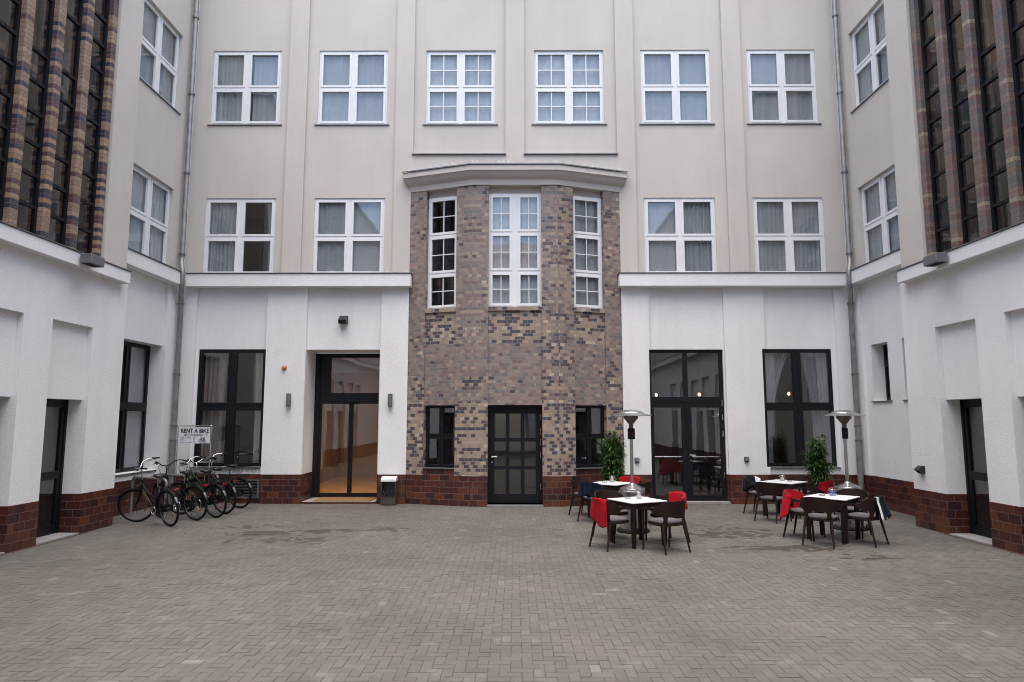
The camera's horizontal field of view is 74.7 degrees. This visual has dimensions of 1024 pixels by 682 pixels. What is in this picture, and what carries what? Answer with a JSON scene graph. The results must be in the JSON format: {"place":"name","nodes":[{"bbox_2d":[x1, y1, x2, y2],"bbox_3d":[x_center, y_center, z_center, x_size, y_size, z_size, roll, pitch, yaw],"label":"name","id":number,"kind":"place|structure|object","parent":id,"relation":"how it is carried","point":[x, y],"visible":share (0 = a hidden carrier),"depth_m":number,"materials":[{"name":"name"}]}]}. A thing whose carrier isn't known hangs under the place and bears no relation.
{"place":"outdoors","nodes":[
{"label":"outdoors","id":0,"kind":"place"},
{"bbox_2d":[0,503,1023,681],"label":"ground","id":1,"kind":"structure","parent":0,"point":[258,592],"depth_m":7.60,"materials":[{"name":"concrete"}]},
{"bbox_2d":[0,0,193,555],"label":"courtyard wing","id":2,"kind":"structure","parent":1,"relation":"on","point":[94,98],"depth_m":12.47,"materials":[{"name":"white paint"}]},
{"bbox_2d":[0,0,21,220],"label":"stair window","id":3,"kind":"structure","parent":2,"relation":"in","point":[12,62],"depth_m":10.55,"materials":[{"name":"metal"}]},
{"bbox_2d":[0,0,54,233],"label":"stair window","id":4,"kind":"structure","parent":2,"relation":"in","point":[46,56],"depth_m":11.24,"materials":[{"name":"metal"}]},
{"bbox_2d":[37,399,68,536],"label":"door","id":5,"kind":"structure","parent":2,"relation":"in","point":[52,467],"depth_m":12.13,"materials":[{"name":"metal"}]},
{"bbox_2d":[50,0,83,244],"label":"stair window","id":6,"kind":"structure","parent":2,"relation":"in","point":[63,219],"depth_m":11.99,"materials":[{"name":"metal"}]},
{"bbox_2d":[53,0,109,252],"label":"stair window","id":7,"kind":"structure","parent":2,"relation":"in","point":[105,19],"depth_m":12.71,"materials":[{"name":"metal"}]},
{"bbox_2d":[80,253,104,267],"bbox_3d":[-7.457,-1.424,11.896,0.240,0.176,0.380,0,-7,0],"label":"flood light","id":8,"kind":"object","parent":2,"relation":"attached to","point":[92,260],"visible":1,"depth_m":11.76,"materials":[{"name":"grey metal"}]},
{"bbox_2d":[115,341,156,476],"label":"window","id":9,"kind":"structure","parent":2,"relation":"in","point":[136,357],"depth_m":15.54,"materials":[{"name":"metal"}]},
{"bbox_2d":[128,165,169,263],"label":"window","id":10,"kind":"structure","parent":2,"relation":"in","point":[147,225],"depth_m":15.59,"materials":[{"name":"white plastic"}]},
{"bbox_2d":[139,0,180,114],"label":"window","id":11,"kind":"structure","parent":2,"relation":"in","point":[158,64],"depth_m":16.05,"materials":[{"name":"white plastic"}]},
{"bbox_2d":[117,457,179,526],"bbox_3d":[-7.005,2.947,13.064,1.702,1.316,0.558,-5,-8,34],"label":"city bicycle","id":12,"kind":"object","parent":1,"relation":"on","point":[159,509],"visible":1,"depth_m":13.02,"materials":[{"name":"black rubber"}]},
{"bbox_2d":[129,476,167,518],"bbox_3d":[-7.655,3.280,14.112,1.182,0.828,0.056,-3,-7,28],"label":"bike rack hoop","id":13,"kind":"object","parent":1,"relation":"on","point":[144,477],"visible":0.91,"depth_m":14.28,"materials":[{"name":"silver metal"}]},
{"bbox_2d":[158,474,187,511],"bbox_3d":[-7.522,3.364,14.841,1.055,0.828,0.056,-4,-8,31],"label":"bike rack hoop","id":14,"kind":"object","parent":1,"relation":"on","point":[176,475],"visible":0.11,"depth_m":14.82,"materials":[{"name":"silver metal"}]},
{"bbox_2d":[152,459,208,520],"bbox_3d":[-6.909,3.051,13.764,1.786,1.217,0.649,-3,-1,25],"label":"city bicycle","id":15,"kind":"object","parent":1,"relation":"on","point":[184,503],"visible":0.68,"depth_m":13.65,"materials":[{"name":"black rubber"}]},
{"bbox_2d":[173,425,211,507],"bbox_3d":[-7.453,2.917,15.652,0.814,1.902,0.044,0,-7,0],"label":"rental sign","id":16,"kind":"object","parent":1,"relation":"on","point":[190,435],"visible":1,"depth_m":15.73,"materials":[{"name":"silver metal"}]},
{"bbox_2d":[167,456,232,517],"bbox_3d":[-6.633,3.094,14.212,1.782,1.219,0.645,-3,0,27],"label":"city bicycle","id":17,"kind":"object","parent":1,"relation":"on","point":[212,500],"visible":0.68,"depth_m":14.01,"materials":[{"name":"black rubber"}]},
{"bbox_2d":[188,471,218,509],"bbox_3d":[-7.114,3.435,15.455,1.074,0.828,0.056,-4,-8,31],"label":"bike rack hoop","id":18,"kind":"object","parent":1,"relation":"on","point":[198,472],"visible":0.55,"depth_m":15.50,"materials":[{"name":"silver metal"}]},
{"bbox_2d":[180,456,241,514],"bbox_3d":[-6.721,3.160,14.709,1.792,1.212,0.654,-3,-2,24],"label":"city bicycle","id":19,"kind":"object","parent":1,"relation":"on","point":[229,484],"visible":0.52,"depth_m":14.57,"materials":[{"name":"black rubber"}]},
{"bbox_2d":[195,453,257,508],"bbox_3d":[-6.743,3.259,15.657,1.778,1.222,0.641,-2,-3,20],"label":"city bicycle","id":20,"kind":"object","parent":1,"relation":"on","point":[241,491],"visible":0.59,"depth_m":15.46,"materials":[{"name":"black metal"}]},
{"bbox_2d":[313,497,375,500],"bbox_3d":[-4.143,3.933,16.677,1.400,0.016,0.800,0,-7,0],"label":"door mat","id":21,"kind":"object","parent":1,"relation":"on","point":[345,499],"depth_m":16.53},
{"bbox_2d":[381,476,397,504],"bbox_3d":[-2.946,3.576,16.052,0.360,0.645,0.283,0,-7,0],"label":"litter bin","id":22,"kind":"object","parent":1,"relation":"on","point":[388,490],"visible":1,"depth_m":15.96,"materials":[{"name":"grey metal"}]},
{"bbox_2d":[568,477,589,517],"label":"garden armchair","id":23,"kind":"object","parent":1,"relation":"on","point":[575,481],"visible":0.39,"depth_m":14.35,"materials":[{"name":"brown wicker"}]},
{"bbox_2d":[577,488,612,520],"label":"garden armchair","id":24,"kind":"object","parent":1,"relation":"on","point":[585,498],"visible":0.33,"depth_m":13.47,"materials":[{"name":"brown wicker"}]},
{"bbox_2d":[578,481,604,497],"bbox_3d":[1.568,2.984,13.355,0.581,0.359,0.211,-3,-7,27],"label":"blanket","id":25,"kind":"object","parent":24,"relation":"on","point":[588,489],"visible":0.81,"depth_m":13.29,"materials":[{"name":"blue fabric"}]},
{"bbox_2d":[589,481,629,517],"bbox_3d":[2.065,3.321,13.982,0.700,0.716,0.700,-6,-9,40],"label":"bistro table","id":26,"kind":"object","parent":1,"relation":"on","point":[615,485],"visible":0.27,"depth_m":13.79,"materials":[{"name":"white wood"}]},
{"bbox_2d":[593,429,627,490],"bbox_3d":[2.262,2.908,15.249,0.795,1.829,0.757,-6,-9,43],"label":"potted bamboo","id":27,"kind":"object","parent":1,"relation":"on","point":[613,459],"visible":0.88,"depth_m":15.13,"materials":[{"name":"green plant"}]},
{"bbox_2d":[593,489,628,535],"bbox_3d":[1.737,3.020,11.686,0.624,0.793,0.572,3,-7,-27],"label":"garden armchair","id":28,"kind":"object","parent":1,"relation":"on","point":[603,494],"visible":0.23,"depth_m":11.93,"materials":[{"name":"brown wood"}]},
{"bbox_2d":[589,498,635,551],"bbox_3d":[1.577,2.910,10.742,0.573,0.793,0.624,4,-8,-29],"label":"garden armchair","id":29,"kind":"object","parent":1,"relation":"on","point":[612,510],"visible":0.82,"depth_m":10.55,"materials":[{"name":"brown wicker"}]},
{"bbox_2d":[590,497,606,527],"bbox_3d":[1.363,2.725,10.738,0.214,0.449,0.597,1,-7,-12],"label":"blanket","id":30,"kind":"object","parent":29,"relation":"on","point":[598,511],"visible":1,"depth_m":10.55,"materials":[{"name":"red fabric"}]},
{"bbox_2d":[610,409,651,533],"bbox_3d":[2.217,2.381,12.399,0.780,2.220,0.780,2,-7,-17],"label":"patio heater","id":31,"kind":"object","parent":1,"relation":"on","point":[630,416],"visible":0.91,"depth_m":12.27,"materials":[{"name":"silver metal"}]},
{"bbox_2d":[607,496,666,548],"bbox_3d":[2.071,2.985,11.081,0.700,0.716,0.700,3,-7,-27],"label":"bistro table","id":32,"kind":"object","parent":1,"relation":"on","point":[639,504],"visible":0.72,"depth_m":10.92,"materials":[{"name":"white laminate"}]},
{"bbox_2d":[619,482,654,517],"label":"garden armchair","id":33,"kind":"object","parent":1,"relation":"on","point":[647,486],"visible":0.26,"depth_m":13.42,"materials":[{"name":"brown wood"}]},
{"bbox_2d":[641,501,690,554],"bbox_3d":[2.426,2.882,10.494,0.624,0.793,0.572,3,-7,-27],"label":"garden armchair","id":34,"kind":"object","parent":1,"relation":"on","point":[666,511],"visible":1,"depth_m":10.32,"materials":[{"name":"brown wicker"}]},
{"bbox_2d":[645,493,690,544],"bbox_3d":[2.636,2.977,11.318,0.572,0.793,0.624,3,-7,-27],"label":"garden armchair","id":35,"kind":"object","parent":1,"relation":"on","point":[664,497],"visible":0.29,"depth_m":11.39,"materials":[{"name":"brown wood"}]},
{"bbox_2d":[669,491,687,508],"bbox_3d":[2.839,2.730,11.398,0.198,0.324,0.564,2,-7,-14],"label":"blanket","id":36,"kind":"object","parent":35,"relation":"on","point":[677,496],"visible":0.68,"depth_m":11.48,"materials":[{"name":"red fabric"}]},
{"bbox_2d":[743,479,776,515],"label":"garden armchair","id":37,"kind":"object","parent":1,"relation":"on","point":[753,492],"visible":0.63,"depth_m":14.52,"materials":[{"name":"brown wood"}]},
{"bbox_2d":[743,475,760,491],"bbox_3d":[5.259,3.148,14.777,0.594,0.365,0.214,5,-8,-38],"label":"blanket","id":38,"kind":"object","parent":37,"relation":"on","point":[753,479],"visible":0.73,"depth_m":14.83,"materials":[{"name":"blue fabric"}]},
{"bbox_2d":[754,482,791,523],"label":"garden armchair","id":39,"kind":"object","parent":1,"relation":"on","point":[766,488],"visible":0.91,"depth_m":13.36,"materials":[{"name":"brown wicker"}]},
{"bbox_2d":[760,479,806,518],"bbox_3d":[5.806,3.356,14.283,0.700,0.716,0.700,6,-9,-40],"label":"bistro table","id":40,"kind":"object","parent":1,"relation":"on","point":[790,485],"visible":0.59,"depth_m":14.22,"materials":[{"name":"white wood"}]},
{"bbox_2d":[780,475,812,503],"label":"garden armchair","id":41,"kind":"object","parent":1,"relation":"on","point":[808,480],"visible":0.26,"depth_m":14.91,"materials":[{"name":"brown wicker"}]},
{"bbox_2d":[783,490,824,540],"bbox_3d":[5.067,3.023,11.713,0.573,0.793,0.624,-6,-9,43],"label":"garden armchair","id":42,"kind":"object","parent":1,"relation":"on","point":[797,511],"visible":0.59,"depth_m":11.63,"materials":[{"name":"brown wood"}]},
{"bbox_2d":[779,489,803,520],"bbox_3d":[4.918,2.896,11.877,0.330,0.534,0.829,-6,-9,43],"label":"blanket","id":43,"kind":"object","parent":42,"relation":"on","point":[786,506],"visible":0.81,"depth_m":11.72,"materials":[{"name":"red fabric"}]},
{"bbox_2d":[798,484,835,518],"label":"garden armchair","id":44,"kind":"object","parent":1,"relation":"on","point":[814,488],"visible":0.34,"depth_m":13.60,"materials":[{"name":"brown wicker"}]},
{"bbox_2d":[818,480,833,493],"bbox_3d":[6.424,2.991,13.661,0.548,0.315,0.201,6,-9,-40],"label":"blanket","id":45,"kind":"object","parent":44,"relation":"on","point":[826,487],"visible":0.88,"depth_m":13.52,"materials":[{"name":"red fabric"}]},
{"bbox_2d":[798,430,836,493],"bbox_3d":[6.976,2.928,15.250,0.722,1.789,0.762,4,-8,-30],"label":"potted bamboo","id":46,"kind":"object","parent":1,"relation":"on","point":[817,463],"visible":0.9,"depth_m":15.18,"materials":[{"name":"green plant"}]},
{"bbox_2d":[800,497,844,548],"bbox_3d":[5.067,2.938,10.984,0.624,0.793,0.572,-6,-9,40],"label":"garden armchair","id":47,"kind":"object","parent":1,"relation":"on","point":[828,507],"visible":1,"depth_m":10.84,"materials":[{"name":"brown wicker"}]},
{"bbox_2d":[803,493,860,543],"bbox_3d":[5.514,3.037,11.523,0.700,0.716,0.700,-6,-9,44],"label":"bistro table","id":48,"kind":"object","parent":1,"relation":"on","point":[843,499],"visible":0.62,"depth_m":11.43,"materials":[{"name":"white wood"}]},
{"bbox_2d":[822,410,868,530],"bbox_3d":[6.329,2.413,12.678,0.780,2.220,0.780,-3,-7,21],"label":"patio heater","id":49,"kind":"object","parent":1,"relation":"on","point":[843,417],"visible":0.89,"depth_m":12.62,"materials":[{"name":"silver metal"}]},
{"bbox_2d":[830,488,871,538],"bbox_3d":[6.032,3.048,11.928,0.572,0.793,0.624,6,-9,-44],"label":"garden armchair","id":50,"kind":"object","parent":1,"relation":"on","point":[863,494],"visible":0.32,"depth_m":12.03,"materials":[{"name":"brown wicker"}]},
{"bbox_2d":[840,497,888,547],"bbox_3d":[5.835,2.950,11.079,0.624,0.793,0.573,5,-9,-39],"label":"garden armchair","id":51,"kind":"object","parent":1,"relation":"on","point":[870,506],"visible":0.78,"depth_m":10.89,"materials":[{"name":"brown wicker"}]},
{"bbox_2d":[874,496,891,519],"bbox_3d":[6.071,2.734,11.000,0.264,0.405,0.662,-4,-8,31],"label":"blanket","id":52,"kind":"object","parent":51,"relation":"on","point":[884,511],"visible":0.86,"depth_m":10.86,"materials":[{"name":"blue fabric"}]},
{"bbox_2d":[837,0,1023,555],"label":"courtyard wing","id":53,"kind":"structure","parent":1,"relation":"on","point":[933,100],"depth_m":12.44,"materials":[{"name":"white paint"}]},
{"bbox_2d":[850,0,888,113],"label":"window","id":54,"kind":"structure","parent":53,"relation":"in","point":[869,38],"depth_m":16.28,"materials":[{"name":"white plastic"}]},
{"bbox_2d":[861,166,899,262],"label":"window","id":55,"kind":"structure","parent":53,"relation":"in","point":[880,199],"depth_m":15.74,"materials":[{"name":"white plastic"}]},
{"bbox_2d":[871,344,892,401],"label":"window","id":56,"kind":"structure","parent":53,"relation":"in","point":[885,348],"depth_m":15.79,"materials":[{"name":"metal"}]},
{"bbox_2d":[914,465,925,473],"bbox_3d":[7.709,2.435,12.689,0.140,0.150,0.140,0,-7,0],"label":"wall spotlight","id":57,"kind":"object","parent":53,"relation":"attached to","point":[919,469],"depth_m":12.62,"materials":[{"name":"grey metal"}]},
{"bbox_2d":[918,0,949,251],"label":"stair window","id":58,"kind":"structure","parent":53,"relation":"in","point":[922,17],"depth_m":12.70,"materials":[{"name":"metal"}]},
{"bbox_2d":[923,252,947,266],"bbox_3d":[7.483,-1.432,11.829,0.240,0.176,0.380,0,-7,0],"label":"flood light","id":59,"kind":"object","parent":53,"relation":"attached to","point":[935,259],"visible":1,"depth_m":11.71,"materials":[{"name":"grey metal"}]},
{"bbox_2d":[944,0,1004,243],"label":"stair window","id":60,"kind":"structure","parent":53,"relation":"in","point":[964,218],"depth_m":11.89,"materials":[{"name":"metal"}]},
{"bbox_2d":[960,399,991,537],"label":"door","id":61,"kind":"structure","parent":53,"relation":"in","point":[976,475],"depth_m":12.04,"materials":[{"name":"metal"}]},
{"bbox_2d":[973,0,1008,231],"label":"stair window","id":62,"kind":"structure","parent":53,"relation":"in","point":[984,83],"depth_m":11.17,"materials":[{"name":"metal"}]},
{"bbox_2d":[1006,0,1023,192],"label":"stair window","id":63,"kind":"structure","parent":53,"relation":"in","point":[1018,92],"depth_m":10.52,"materials":[{"name":"metal"}]},
{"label":"garden armchair","id":64,"kind":"object","parent":1,"relation":"on","visible":0},
{"bbox_2d":[619,476,641,483],"bbox_3d":[2.616,3.099,14.626,0.591,0.307,0.218,-6,-9,40],"label":"blanket","id":65,"kind":"object","parent":64,"relation":"on","point":[627,479],"visible":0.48,"depth_m":14.70,"materials":[{"name":"red fabric"}]},
{"bbox_2d":[168,0,864,506],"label":"courtyard building","id":66,"kind":"structure","parent":0,"point":[528,248],"depth_m":17.16,"materials":[{"name":"beige concrete"}]},
{"bbox_2d":[189,349,265,467],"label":"window","id":67,"kind":"structure","parent":66,"relation":"in","point":[230,391],"depth_m":16.77,"materials":[{"name":"metal"}]},
{"bbox_2d":[203,199,275,272],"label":"window","id":68,"kind":"structure","parent":66,"relation":"in","point":[239,233],"depth_m":17.26,"materials":[{"name":"white plastic"}]},
{"bbox_2d":[207,51,281,125],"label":"window","id":69,"kind":"structure","parent":66,"relation":"in","point":[246,84],"depth_m":17.67,"materials":[{"name":"white plastic"}]},
{"bbox_2d":[286,393,290,406],"bbox_3d":[-5.480,1.452,16.452,0.110,0.333,0.130,0,-7,0],"label":"wall lamp","id":70,"kind":"object","parent":66,"relation":"attached to","point":[288,399],"visible":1,"depth_m":16.40,"materials":[{"name":"grey metal"}]},
{"bbox_2d":[338,316,347,323],"bbox_3d":[-4.205,-0.535,16.691,0.200,0.200,0.200,0,-7,0],"label":"flood light","id":71,"kind":"object","parent":66,"relation":"attached to","point":[342,319],"visible":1,"depth_m":16.64,"materials":[{"name":"black metal"}]},
{"bbox_2d":[311,353,379,497],"bbox_3d":[-4.206,2.157,17.336,1.830,3.700,0.100,0,-7,0],"label":"entrance door","id":72,"kind":"structure","parent":66,"relation":"in","point":[323,372],"depth_m":17.39,"materials":[{"name":"metal"}]},
{"bbox_2d":[312,198,384,271],"bbox_3d":[-4.169,-2.645,17.205,1.810,2.050,0.144,0,-7,0],"label":"window","id":73,"kind":"structure","parent":66,"relation":"in","point":[349,232],"depth_m":17.20,"materials":[{"name":"white plastic"}]},
{"bbox_2d":[314,51,388,124],"bbox_3d":[-4.169,-6.631,17.639,1.950,2.070,0.192,0,-7,0],"label":"window","id":74,"kind":"structure","parent":66,"relation":"in","point":[353,85],"depth_m":17.66,"materials":[{"name":"white plastic"}]},
{"bbox_2d":[332,358,379,372],"bbox_3d":[-4.216,0.687,18.644,1.500,0.450,0.580,0,-7,0],"label":"ceiling lamp","id":75,"kind":"object","parent":66,"relation":"attached to","point":[355,365],"visible":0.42,"depth_m":18.35,"materials":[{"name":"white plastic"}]},
{"bbox_2d":[388,394,392,406],"bbox_3d":[-2.985,1.461,16.440,0.110,0.333,0.130,0,-7,0],"label":"wall lamp","id":76,"kind":"object","parent":66,"relation":"attached to","point":[390,396],"visible":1,"depth_m":16.39,"materials":[{"name":"grey metal"}]},
{"bbox_2d":[422,405,454,468],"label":"window","id":77,"kind":"structure","parent":66,"relation":"in","point":[440,419],"depth_m":17.28,"materials":[{"name":"metal"}]},
{"bbox_2d":[427,196,456,308],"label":"window","id":78,"kind":"structure","parent":66,"relation":"in","point":[443,210],"depth_m":17.91,"materials":[{"name":"white plastic"}]},
{"bbox_2d":[423,51,497,124],"bbox_3d":[-1.344,-6.632,17.633,1.960,2.070,0.205,0,-7,0],"label":"window","id":79,"kind":"structure","parent":66,"relation":"in","point":[460,85],"depth_m":17.67,"materials":[{"name":"white plastic"}]},
{"bbox_2d":[488,194,541,306],"bbox_3d":[0.074,-2.227,16.599,1.300,2.900,0.135,0,-7,0],"label":"window","id":80,"kind":"structure","parent":66,"relation":"in","point":[514,219],"depth_m":16.59,"materials":[{"name":"white plastic"}]},
{"bbox_2d":[488,406,541,502],"bbox_3d":[0.074,2.707,16.092,1.300,2.300,0.127,0,-7,0],"label":"door","id":81,"kind":"structure","parent":66,"relation":"in","point":[492,410],"depth_m":16.10,"materials":[{"name":"metal"}]},
{"bbox_2d":[531,51,606,124],"bbox_3d":[1.491,-6.634,17.621,1.970,2.070,0.207,0,-7,0],"label":"window","id":82,"kind":"structure","parent":66,"relation":"in","point":[569,85],"depth_m":17.66,"materials":[{"name":"white plastic"}]},
{"bbox_2d":[573,196,602,308],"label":"window","id":83,"kind":"structure","parent":66,"relation":"in","point":[586,210],"depth_m":16.87,"materials":[{"name":"white plastic"}]},
{"bbox_2d":[575,405,604,468],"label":"window","id":84,"kind":"structure","parent":66,"relation":"in","point":[589,419],"depth_m":17.34,"materials":[{"name":"metal"}]},
{"bbox_2d":[639,50,714,124],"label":"window","id":85,"kind":"structure","parent":66,"relation":"in","point":[675,84],"depth_m":17.62,"materials":[{"name":"white plastic"}]},
{"bbox_2d":[644,198,716,271],"bbox_3d":[4.286,-2.650,17.163,1.820,2.050,0.136,0,-7,0],"label":"window","id":86,"kind":"structure","parent":66,"relation":"in","point":[680,234],"depth_m":17.17,"materials":[{"name":"white plastic"}]},
{"bbox_2d":[649,350,726,500],"bbox_3d":[4.321,2.058,16.565,1.850,3.700,0.182,0,-7,0],"label":"door","id":87,"kind":"structure","parent":66,"relation":"in","point":[685,402],"depth_m":16.56,"materials":[{"name":"metal"}]},
{"bbox_2d":[746,50,821,124],"bbox_3d":[7.061,-6.638,17.588,1.930,2.070,0.190,0,-7,0],"label":"window","id":88,"kind":"structure","parent":66,"relation":"in","point":[781,83],"depth_m":17.61,"materials":[{"name":"white plastic"}]},
{"bbox_2d":[753,198,825,271],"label":"window","id":89,"kind":"structure","parent":66,"relation":"in","point":[789,232],"depth_m":17.15,"materials":[{"name":"white plastic"}]},
{"bbox_2d":[762,349,840,467],"bbox_3d":[7.066,1.657,16.587,1.880,2.920,0.250,0,-7,0],"label":"window","id":90,"kind":"structure","parent":66,"relation":"in","point":[816,362],"depth_m":16.63,"materials":[{"name":"metal"}]}
]}

